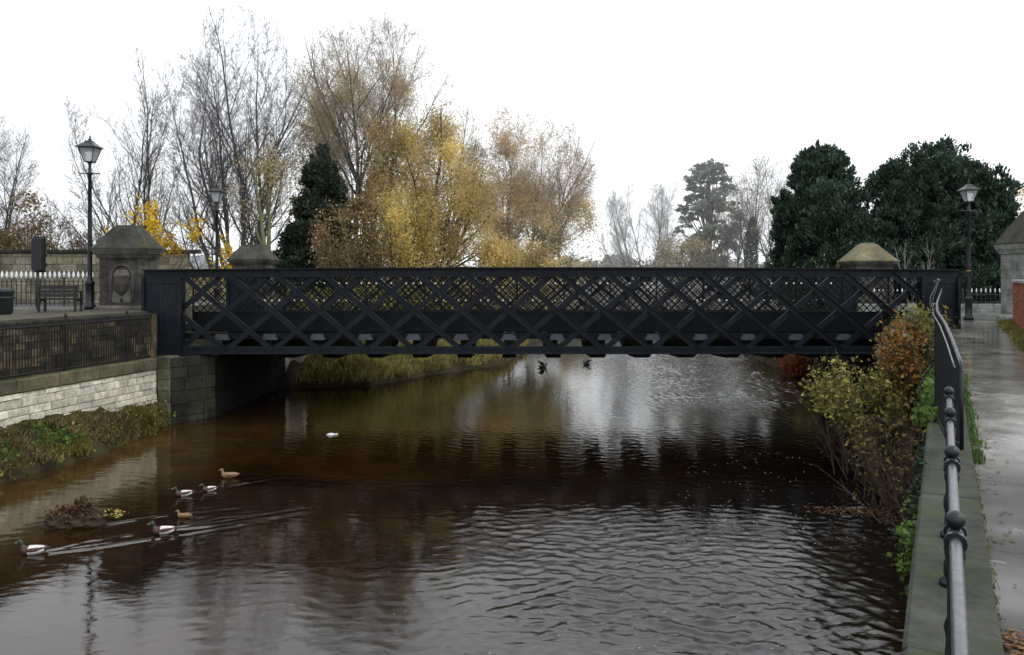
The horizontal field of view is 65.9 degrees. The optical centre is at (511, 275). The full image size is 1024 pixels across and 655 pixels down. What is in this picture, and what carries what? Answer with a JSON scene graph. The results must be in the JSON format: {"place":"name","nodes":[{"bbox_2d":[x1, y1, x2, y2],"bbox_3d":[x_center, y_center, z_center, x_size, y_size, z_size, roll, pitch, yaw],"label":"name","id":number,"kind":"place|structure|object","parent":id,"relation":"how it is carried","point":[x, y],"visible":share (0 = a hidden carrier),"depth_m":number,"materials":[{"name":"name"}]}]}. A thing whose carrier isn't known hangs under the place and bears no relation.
{"place":"outdoors","nodes":[
{"label":"outdoors","id":0,"kind":"place"},
{"bbox_2d":[0,403,166,483],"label":"bank","id":1,"kind":"structure","parent":0,"point":[103,447],"depth_m":19.06,"materials":[{"name":"green plant"}]},
{"bbox_2d":[0,400,170,475],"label":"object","id":2,"kind":"structure","parent":1,"relation":"on","point":[73,431],"depth_m":20.21,"materials":[{"name":"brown plant"}]},
{"bbox_2d":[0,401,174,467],"bbox_3d":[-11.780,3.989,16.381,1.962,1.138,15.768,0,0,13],"label":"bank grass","id":3,"kind":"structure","parent":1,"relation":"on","point":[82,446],"depth_m":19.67,"materials":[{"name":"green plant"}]},
{"bbox_2d":[0,400,175,478],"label":"bank weeds","id":4,"kind":"object","parent":1,"relation":"on","point":[31,460],"visible":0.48,"depth_m":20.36,"materials":[{"name":"green plant"}]},
{"bbox_2d":[0,301,226,345],"bbox_3d":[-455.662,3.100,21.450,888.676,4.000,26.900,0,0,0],"label":"street ground","id":5,"kind":"structure","parent":0,"point":[23,314],"depth_m":23.71,"materials":[{"name":"grey concrete"},{"name":"asphalt"}]},
{"bbox_2d":[0,288,14,314],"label":"litter bin","id":6,"kind":"object","parent":5,"relation":"on","point":[7,297],"visible":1,"depth_m":22.35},
{"bbox_2d":[0,270,92,304],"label":"white tipped railing","id":7,"kind":"object","parent":5,"relation":"on","point":[40,281],"visible":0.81,"depth_m":29.05,"materials":[{"name":"metal"}]},
{"bbox_2d":[36,286,83,311],"bbox_3d":[-13.858,0.700,24.218,1.200,0.800,0.520,0,0,-8],"label":"park bench","id":8,"kind":"object","parent":5,"relation":"on","point":[75,291],"visible":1,"depth_m":24.01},
{"bbox_2d":[0,357,157,427],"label":"retaining wall","id":9,"kind":"structure","parent":5,"relation":"on","point":[113,387],"depth_m":20.98,"materials":[{"name":"beige stone"}]},
{"bbox_2d":[0,309,150,379],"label":"iron railing","id":10,"kind":"object","parent":9,"relation":"on","point":[65,343],"visible":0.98,"depth_m":20.91,"materials":[{"name":"black metal"}]},
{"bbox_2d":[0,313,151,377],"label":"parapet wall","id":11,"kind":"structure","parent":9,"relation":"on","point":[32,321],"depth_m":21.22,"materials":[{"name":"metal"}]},
{"bbox_2d":[0,249,200,302],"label":"boundary wall","id":12,"kind":"structure","parent":5,"relation":"on","point":[57,260],"depth_m":32.30,"materials":[{"name":"stone"}]},
{"bbox_2d":[90,225,165,309],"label":"stone pier","id":13,"kind":"structure","parent":5,"relation":"on","point":[125,255],"depth_m":25.54,"materials":[{"name":"grey stone"}]},
{"bbox_2d":[104,194,218,293],"bbox_3d":[-13.760,-0.931,30.983,4.596,4.504,1.906,0,0,0],"label":"yellow shrub","id":14,"kind":"object","parent":5,"relation":"on","point":[153,226],"visible":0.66,"depth_m":31.07,"materials":[{"name":"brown plant"}]},
{"bbox_2d":[149,314,305,423],"bbox_3d":[-10.181,3.100,28.754,2.857,3.800,9.692,0,0,0],"label":"bridge abutment","id":15,"kind":"object","parent":5,"relation":"on","point":[190,387],"visible":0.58,"depth_m":25.15,"materials":[{"name":"stone"}]},
{"bbox_2d":[141,267,973,357],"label":"road bridge","id":16,"kind":"structure","parent":15,"relation":"on","point":[251,326],"depth_m":25.06,"materials":[{"name":"paint"}]},
{"bbox_2d":[13,302,225,308],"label":"road","id":17,"kind":"structure","parent":0,"point":[50,306],"depth_m":29.16,"materials":[{"name":"grey asphalt"}]},
{"bbox_2d":[31,237,46,307],"bbox_3d":[-16.221,-0.120,27.138,0.400,2.440,0.456,0,0,0],"label":"traffic light","id":18,"kind":"object","parent":17,"relation":"on","point":[38,254],"visible":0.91,"depth_m":26.91,"materials":[{"name":"black paint"}]},
{"bbox_2d":[75,136,103,309],"bbox_3d":[-13.847,-1.788,25.900,0.690,5.776,0.659,0,0,0],"label":"street lamp","id":19,"kind":"object","parent":17,"relation":"on","point":[90,150],"visible":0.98,"depth_m":25.83,"materials":[{"name":"black metal"}]},
{"bbox_2d":[190,256,221,293],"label":"pale building","id":20,"kind":"structure","parent":0,"point":[202,259],"depth_m":63.46,"materials":[{"name":"stone"}]},
{"bbox_2d":[0,339,926,654],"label":"river water","id":21,"kind":"structure","parent":0,"point":[446,501],"depth_m":14.07,"materials":[{"name":"brown liquid"}]},
{"bbox_2d":[15,539,50,554],"bbox_3d":[-7.769,4.392,12.810,0.510,0.258,0.264,0,0,16],"label":"mallard duck","id":22,"kind":"object","parent":21,"relation":"on","point":[34,549],"visible":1,"depth_m":12.74},
{"bbox_2d":[41,494,115,528],"bbox_3d":[-7.862,4.329,14.290,1.287,0.705,0.815,0,0,0],"label":"debris heap","id":23,"kind":"object","parent":21,"relation":"in","point":[77,515],"visible":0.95,"depth_m":14.13,"materials":[{"name":"brown plant"}]},
{"bbox_2d":[104,509,125,517],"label":"sunken leaves","id":24,"kind":"object","parent":21,"relation":"on","point":[118,515],"visible":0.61,"depth_m":14.90,"materials":[{"name":"yellow plant"}]},
{"bbox_2d":[147,521,178,534],"bbox_3d":[-6.092,4.396,13.805,0.488,0.246,0.252,0,0,12],"label":"mallard duck","id":25,"kind":"object","parent":21,"relation":"on","point":[163,530],"visible":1,"depth_m":13.73},
{"bbox_2d":[175,510,191,517],"bbox_3d":[-6.111,4.433,14.705,0.305,0.154,0.158,0,0,26],"label":"brown duck","id":26,"kind":"object","parent":21,"relation":"on","point":[183,515],"visible":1,"depth_m":14.66},
{"bbox_2d":[172,487,195,496],"bbox_3d":[-6.717,4.407,16.149,0.432,0.218,0.224,0,0,-44],"label":"mallard duck","id":27,"kind":"object","parent":21,"relation":"on","point":[181,493],"visible":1,"depth_m":16.09},
{"bbox_2d":[199,483,218,491],"bbox_3d":[-6.339,4.421,16.530,0.366,0.185,0.189,0,0,-1],"label":"mallard duck","id":28,"kind":"object","parent":21,"relation":"on","point":[208,488],"visible":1,"depth_m":16.46},
{"bbox_2d":[218,468,239,477],"bbox_3d":[-6.311,4.405,17.629,0.443,0.224,0.229,0,0,19],"label":"brown duck","id":29,"kind":"object","parent":21,"relation":"on","point":[228,474],"visible":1,"depth_m":17.57},
{"bbox_2d":[537,361,547,367],"bbox_3d":[1.502,4.351,38.744,0.569,0.340,0.581,0,0,-10],"label":"flapping duck","id":30,"kind":"object","parent":21,"relation":"on","point":[542,365],"visible":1,"depth_m":38.66},
{"bbox_2d":[582,359,590,364],"bbox_3d":[3.781,4.374,40.065,0.479,0.286,0.490,0,0,-20],"label":"flapping duck","id":31,"kind":"object","parent":21,"relation":"on","point":[586,362],"visible":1,"depth_m":39.99},
{"bbox_2d":[689,453,864,543],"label":"foam flecks","id":32,"kind":"object","parent":21,"relation":"on","point":[783,509],"visible":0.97,"depth_m":15.10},
{"bbox_2d":[790,346,891,480],"bbox_3d":[7.371,2.980,17.135,1.960,2.857,2.034,0,0,-39],"label":"river bush","id":33,"kind":"object","parent":21,"relation":"in","point":[814,375],"visible":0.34,"depth_m":17.36,"materials":[{"name":"green plant"}]},
{"bbox_2d":[799,503,908,518],"bbox_3d":[6.620,4.478,15.058,2.309,0.039,1.003,0,0,0],"label":"leaf raft","id":34,"kind":"object","parent":21,"relation":"on","point":[855,509],"visible":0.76,"depth_m":15.08,"materials":[{"name":"brown plant"}]},
{"bbox_2d":[809,400,925,541],"bbox_3d":[7.069,3.349,14.138,2.537,2.267,2.742,0,0,0],"label":"river bush","id":35,"kind":"object","parent":21,"relation":"in","point":[908,458],"visible":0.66,"depth_m":13.79,"materials":[{"name":"brown plant"}]},
{"bbox_2d":[798,347,973,506],"bbox_3d":[7.278,2.943,15.752,3.184,3.078,3.051,0,0,0],"label":"river bush","id":36,"kind":"object","parent":21,"relation":"in","point":[848,413],"visible":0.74,"depth_m":15.26,"materials":[{"name":"green plant"}]},
{"bbox_2d":[199,283,738,309],"bbox_3d":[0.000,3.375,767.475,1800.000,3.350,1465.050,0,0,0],"label":"ground","id":37,"kind":"structure","parent":0,"point":[651,289],"depth_m":91.78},
{"bbox_2d":[0,109,48,245],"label":"bare tree","id":38,"kind":"object","parent":37,"relation":"on","point":[10,206],"visible":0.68,"depth_m":46.92,"materials":[{"name":"grey plant"}]},
{"bbox_2d":[0,188,64,248],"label":"brown shrub","id":39,"kind":"object","parent":37,"relation":"on","point":[6,241],"visible":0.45,"depth_m":41.95,"materials":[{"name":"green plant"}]},
{"bbox_2d":[0,194,98,248],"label":"bare shrub","id":40,"kind":"object","parent":37,"relation":"on","point":[54,218],"visible":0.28,"depth_m":50.10,"materials":[{"name":"brown plant"}]},
{"bbox_2d":[32,215,105,248],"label":"bare shrub","id":41,"kind":"object","parent":37,"relation":"on","point":[75,236],"visible":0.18,"depth_m":43.10,"materials":[{"name":"brown plant"}]},
{"bbox_2d":[54,223,111,248],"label":"bare shrub","id":42,"kind":"object","parent":37,"relation":"on","point":[68,235],"visible":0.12,"depth_m":45.13,"materials":[{"name":"brown plant"}]},
{"bbox_2d":[32,45,181,249],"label":"bare tree","id":43,"kind":"object","parent":37,"relation":"on","point":[147,161],"visible":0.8,"depth_m":53.29,"materials":[{"name":"grey plant"}]},
{"bbox_2d":[208,183,225,300],"bbox_3d":[-14.954,-1.564,40.000,0.768,6.428,0.733,0,0,0],"label":"street lamp","id":44,"kind":"object","parent":37,"relation":"on","point":[216,193],"visible":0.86,"depth_m":39.93,"materials":[{"name":"black metal"}]},
{"bbox_2d":[201,231,234,300],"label":"yellow shrub","id":45,"kind":"object","parent":37,"relation":"on","point":[225,249],"visible":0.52,"depth_m":44.19,"materials":[{"name":"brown plant"}]},
{"bbox_2d":[116,1,322,298],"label":"bare tree","id":46,"kind":"object","parent":37,"relation":"on","point":[208,179],"visible":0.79,"depth_m":57.53,"materials":[{"name":"grey plant"}]},
{"bbox_2d":[226,244,280,304],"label":"stone pier","id":47,"kind":"structure","parent":37,"relation":"on","point":[253,256],"depth_m":35.19,"materials":[{"name":"grey stone"}]},
{"bbox_2d":[224,133,303,249],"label":"mossy tree","id":48,"kind":"object","parent":37,"relation":"on","point":[268,179],"visible":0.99,"depth_m":49.91,"materials":[{"name":"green plant"}]},
{"bbox_2d":[282,246,323,267],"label":"dark conifer","id":49,"kind":"object","parent":37,"relation":"on","point":[286,253],"visible":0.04,"depth_m":50.41,"materials":[{"name":"green plant"}]},
{"bbox_2d":[271,142,370,297],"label":"dark conifer","id":50,"kind":"object","parent":37,"relation":"on","point":[321,184],"visible":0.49,"depth_m":50.78,"materials":[{"name":"green plant"}]},
{"bbox_2d":[282,84,365,194],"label":"beige tree","id":51,"kind":"object","parent":37,"relation":"on","point":[303,160],"visible":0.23,"depth_m":58.87,"materials":[{"name":"brown plant"}]},
{"bbox_2d":[306,187,392,290],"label":"brown shrub","id":52,"kind":"object","parent":37,"relation":"on","point":[347,256],"visible":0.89,"depth_m":46.85,"materials":[{"name":"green plant"}]},
{"bbox_2d":[263,279,450,309],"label":"shrubbery","id":53,"kind":"object","parent":37,"relation":"on","point":[373,299],"visible":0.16,"depth_m":41.27,"materials":[{"name":"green plant"}]},
{"bbox_2d":[282,9,461,284],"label":"tall tree","id":54,"kind":"object","parent":37,"relation":"on","point":[358,85],"visible":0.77,"depth_m":54.91,"materials":[{"name":"brown plant"}]},
{"bbox_2d":[190,258,571,308],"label":"undergrowth","id":55,"kind":"object","parent":37,"relation":"on","point":[373,286],"visible":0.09,"depth_m":51.08,"materials":[{"name":"brown plant"}]},
{"bbox_2d":[361,181,446,297],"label":"yellow willow","id":56,"kind":"object","parent":37,"relation":"on","point":[416,239],"visible":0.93,"depth_m":49.49,"materials":[{"name":"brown plant"}]},
{"bbox_2d":[354,98,504,301],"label":"yellow willow","id":57,"kind":"object","parent":37,"relation":"on","point":[468,200],"visible":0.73,"depth_m":54.84,"materials":[{"name":"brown plant"}]},
{"bbox_2d":[402,96,495,260],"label":"bare tree","id":58,"kind":"object","parent":37,"relation":"on","point":[475,147],"visible":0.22,"depth_m":59.93,"materials":[{"name":"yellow plant"}]},
{"bbox_2d":[454,100,573,262],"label":"golden tree","id":59,"kind":"object","parent":37,"relation":"on","point":[507,150],"visible":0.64,"depth_m":63.23,"materials":[{"name":"brown plant"}]},
{"bbox_2d":[468,230,564,296],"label":"golden shrub","id":60,"kind":"object","parent":37,"relation":"on","point":[494,249],"visible":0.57,"depth_m":52.96,"materials":[{"name":"yellow plant"}]},
{"bbox_2d":[226,250,824,282],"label":"distant wood","id":61,"kind":"object","parent":37,"relation":"on","point":[612,259],"depth_m":182.21,"materials":[{"name":"grey plant"}]},
{"bbox_2d":[528,239,578,289],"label":"bare shrub","id":62,"kind":"object","parent":37,"relation":"on","point":[571,254],"visible":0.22,"depth_m":59.76,"materials":[{"name":"brown plant"}]},
{"bbox_2d":[510,115,606,282],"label":"golden tree","id":63,"kind":"object","parent":37,"relation":"on","point":[550,214],"visible":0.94,"depth_m":61.31,"materials":[{"name":"brown plant"}]},
{"bbox_2d":[558,254,591,291],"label":"yellow shrub","id":64,"kind":"object","parent":37,"relation":"on","point":[583,265],"visible":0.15,"depth_m":83.76,"materials":[{"name":"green plant"}]},
{"bbox_2d":[470,257,770,291],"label":"distant scrub","id":65,"kind":"object","parent":37,"relation":"on","point":[646,265],"visible":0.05,"depth_m":86.19,"materials":[{"name":"plant"}]},
{"bbox_2d":[593,178,676,291],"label":"bare tree","id":66,"kind":"object","parent":37,"relation":"on","point":[611,209],"visible":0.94,"depth_m":82.08,"materials":[{"name":"grey plant"}]},
{"bbox_2d":[641,176,689,291],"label":"bare tree","id":67,"kind":"object","parent":37,"relation":"on","point":[655,200],"visible":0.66,"depth_m":83.60,"materials":[{"name":"grey plant"}]},
{"bbox_2d":[645,233,725,293],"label":"bare shrub","id":68,"kind":"object","parent":37,"relation":"on","point":[678,259],"visible":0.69,"depth_m":66.83,"materials":[{"name":"brown plant"}]},
{"bbox_2d":[669,158,746,296],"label":"green pine","id":69,"kind":"object","parent":37,"relation":"on","point":[715,201],"visible":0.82,"depth_m":71.36,"materials":[{"name":"green plant"}]},
{"bbox_2d":[700,170,763,293],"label":"bare tree","id":70,"kind":"object","parent":37,"relation":"on","point":[723,217],"visible":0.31,"depth_m":75.92,"materials":[{"name":"grey plant"}]},
{"bbox_2d":[722,152,792,297],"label":"bare tree","id":71,"kind":"object","parent":37,"relation":"on","point":[751,235],"visible":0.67,"depth_m":65.72,"materials":[{"name":"grey plant"}]},
{"bbox_2d":[733,155,793,262],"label":"bare tree","id":72,"kind":"object","parent":37,"relation":"on","point":[762,247],"visible":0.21,"depth_m":70.27,"materials":[{"name":"grey plant"}]},
{"bbox_2d":[0,0,1023,267],"label":"sky","id":73,"kind":"structure","parent":0,"point":[672,86],"materials":[{"name":"white"}]},
{"bbox_2d":[281,292,895,387],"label":"bank","id":74,"kind":"structure","parent":0,"point":[289,380],"depth_m":36.84,"materials":[{"name":"green plant"}]},
{"bbox_2d":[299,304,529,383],"bbox_3d":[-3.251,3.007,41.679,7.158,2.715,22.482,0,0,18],"label":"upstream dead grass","id":75,"kind":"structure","parent":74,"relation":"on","point":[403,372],"depth_m":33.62,"materials":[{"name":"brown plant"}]},
{"bbox_2d":[294,302,536,384],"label":"upstream grass","id":76,"kind":"structure","parent":74,"relation":"on","point":[353,371],"depth_m":33.40,"materials":[{"name":"green plant"}]},
{"bbox_2d":[743,301,909,367],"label":"bank","id":77,"kind":"structure","parent":0,"point":[772,361],"depth_m":40.88,"materials":[{"name":"green plant"}]},
{"bbox_2d":[757,354,820,378],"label":"red shrub","id":78,"kind":"object","parent":77,"relation":"on","point":[796,365],"visible":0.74,"depth_m":35.17,"materials":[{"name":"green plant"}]},
{"bbox_2d":[769,139,862,304],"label":"evergreen tree","id":79,"kind":"object","parent":77,"relation":"on","point":[810,164],"visible":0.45,"depth_m":48.90,"materials":[{"name":"green plant"}]},
{"bbox_2d":[858,304,1000,312],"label":"wall","id":80,"kind":"structure","parent":0,"point":[986,308],"depth_m":33.85,"materials":[{"name":"stone"}]},
{"bbox_2d":[860,288,1000,303],"bbox_3d":[22.292,0.875,34.000,15.484,0.710,0.100,0,0,0],"label":"white tipped railing","id":81,"kind":"object","parent":80,"relation":"on","point":[963,294],"visible":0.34,"depth_m":33.98,"materials":[{"name":"metal"}]},
{"bbox_2d":[910,316,1000,320],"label":"road","id":82,"kind":"structure","parent":0,"point":[984,318],"depth_m":31.08,"materials":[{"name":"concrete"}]},
{"bbox_2d":[957,180,980,319],"bbox_3d":[17.296,-0.997,29.900,0.642,5.374,0.613,0,0,0],"label":"street lamp","id":83,"kind":"object","parent":82,"relation":"on","point":[968,191],"visible":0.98,"depth_m":29.84,"materials":[{"name":"black metal"}]},
{"bbox_2d":[961,313,1000,315],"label":"kerb","id":84,"kind":"structure","parent":82,"relation":"on","point":[983,314],"depth_m":33.00,"materials":[{"name":"concrete"}]},
{"bbox_2d":[952,321,1023,654],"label":"path","id":85,"kind":"structure","parent":0,"point":[996,364],"depth_m":7.64,"materials":[{"name":"grey concrete"}]},
{"bbox_2d":[964,373,989,464],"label":"verge grass","id":86,"kind":"structure","parent":85,"relation":"on","point":[977,452],"depth_m":8.52,"materials":[{"name":"green plant"}]},
{"bbox_2d":[970,443,1008,654],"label":"verge grass thin","id":87,"kind":"object","parent":85,"relation":"on","point":[989,553],"visible":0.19,"depth_m":4.64,"materials":[{"name":"green plant"}]},
{"bbox_2d":[990,318,1023,358],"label":"wall foot grass","id":88,"kind":"structure","parent":85,"relation":"on","point":[1014,330],"depth_m":22.50,"materials":[{"name":"green plant"}]},
{"bbox_2d":[1001,623,1023,654],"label":"fallen leaves","id":89,"kind":"object","parent":85,"relation":"on","point":[1009,637],"visible":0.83,"depth_m":3.59,"materials":[{"name":"brown plant"}]},
{"bbox_2d":[1011,280,1023,328],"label":"brick wall","id":90,"kind":"structure","parent":85,"relation":"on","point":[1018,301],"depth_m":25.12,"materials":[{"name":"brick"}]},
{"bbox_3d":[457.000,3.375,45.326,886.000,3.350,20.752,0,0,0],"label":"right far ground","id":91,"kind":"structure","parent":0,"visible":0},
{"bbox_2d":[764,186,791,267],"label":"evergreen tree","id":92,"kind":"object","parent":91,"relation":"on","point":[776,252],"visible":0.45,"depth_m":50.44,"materials":[{"name":"green plant"}]},
{"bbox_2d":[836,243,899,303],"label":"stone pier","id":93,"kind":"structure","parent":91,"relation":"on","point":[868,255],"depth_m":35.25,"materials":[{"name":"beige stone"}]},
{"bbox_2d":[745,254,998,309],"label":"hedge","id":94,"kind":"object","parent":91,"relation":"on","point":[799,293],"visible":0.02,"depth_m":44.45,"materials":[{"name":"green plant"}]},
{"bbox_2d":[799,134,1010,303],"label":"yew tree","id":95,"kind":"object","parent":91,"relation":"on","point":[919,204],"visible":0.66,"depth_m":40.39,"materials":[{"name":"green plant"}]},
{"bbox_2d":[895,239,934,303],"bbox_3d":[18.048,0.040,35.764,1.326,3.337,2.163,0,0,-32],"label":"bare shrub","id":96,"kind":"object","parent":91,"relation":"on","point":[918,268],"visible":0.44,"depth_m":35.38,"materials":[{"name":"brown plant"}]},
{"bbox_2d":[964,162,1023,303],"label":"yew tree","id":97,"kind":"object","parent":91,"relation":"on","point":[1007,202],"visible":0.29,"depth_m":40.10,"materials":[{"name":"green plant"}]},
{"bbox_2d":[1008,175,1023,214],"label":"yellow tree","id":98,"kind":"object","parent":91,"relation":"on","point":[1022,191],"visible":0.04,"depth_m":52.30,"materials":[{"name":"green plant"}]},
{"bbox_3d":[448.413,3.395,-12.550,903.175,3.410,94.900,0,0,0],"label":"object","id":99,"kind":"structure","parent":0,"visible":0},
{"bbox_2d":[814,354,932,406],"bbox_3d":[13.802,3.451,29.910,0.997,3.097,9.820,0,0,0],"label":"bridge abutment","id":100,"kind":"object","parent":99,"relation":"on","point":[865,362],"visible":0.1,"depth_m":31.43,"materials":[{"name":"plant"}]},
{"bbox_2d":[902,327,1003,654],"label":"river wall","id":101,"kind":"structure","parent":99,"relation":"on","point":[925,618],"depth_m":4.30,"materials":[{"name":"stone"}]},
{"bbox_2d":[886,496,917,600],"bbox_3d":[2.554,1.759,5.077,0.238,0.398,1.434,0,0,29],"label":"edge ivy","id":102,"kind":"object","parent":101,"relation":"attached to","point":[902,530],"visible":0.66,"depth_m":5.04,"materials":[{"name":"green plant"}]},
{"bbox_2d":[867,300,960,448],"bbox_3d":[7.819,1.927,15.734,1.539,2.853,1.644,0,0,0],"label":"orange shrub","id":103,"kind":"object","parent":101,"relation":"attached to","point":[905,355],"visible":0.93,"depth_m":15.39,"materials":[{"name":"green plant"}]},
{"bbox_2d":[869,296,960,375],"bbox_3d":[8.117,1.279,15.779,1.692,1.743,1.427,0,0,0],"label":"bush","id":104,"kind":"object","parent":101,"relation":"on","point":[930,328],"depth_m":15.64,"materials":[{"name":"green plant"}]},
{"bbox_2d":[909,434,925,528],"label":"wall ivy","id":105,"kind":"object","parent":101,"relation":"attached to","point":[915,497],"depth_m":11.59,"materials":[{"name":"green plant"}]},
{"bbox_2d":[906,438,929,496],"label":"edge ivy","id":106,"kind":"object","parent":101,"relation":"attached to","point":[919,458],"visible":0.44,"depth_m":6.76,"materials":[{"name":"green plant"}]},
{"bbox_2d":[910,364,937,427],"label":"wall moss tufts","id":107,"kind":"object","parent":101,"relation":"on","point":[924,411],"visible":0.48,"depth_m":9.08,"materials":[{"name":"green plant"}]},
{"bbox_2d":[918,279,963,449],"bbox_3d":[8.275,0.815,15.395,0.360,1.570,21.409,0,0,28],"label":"barred railing","id":108,"kind":"object","parent":101,"relation":"on","point":[949,368],"visible":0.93,"depth_m":7.52,"materials":[{"name":"black metal"}]},
{"bbox_2d":[939,387,969,654],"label":"handrail","id":109,"kind":"object","parent":101,"relation":"on","point":[953,533],"visible":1,"depth_m":2.27,"materials":[{"name":"metal"}]},
{"bbox_2d":[992,211,1023,319],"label":"stone pier","id":110,"kind":"structure","parent":99,"relation":"on","point":[1008,245],"depth_m":29.56,"materials":[{"name":"grey stone"}]}
]}

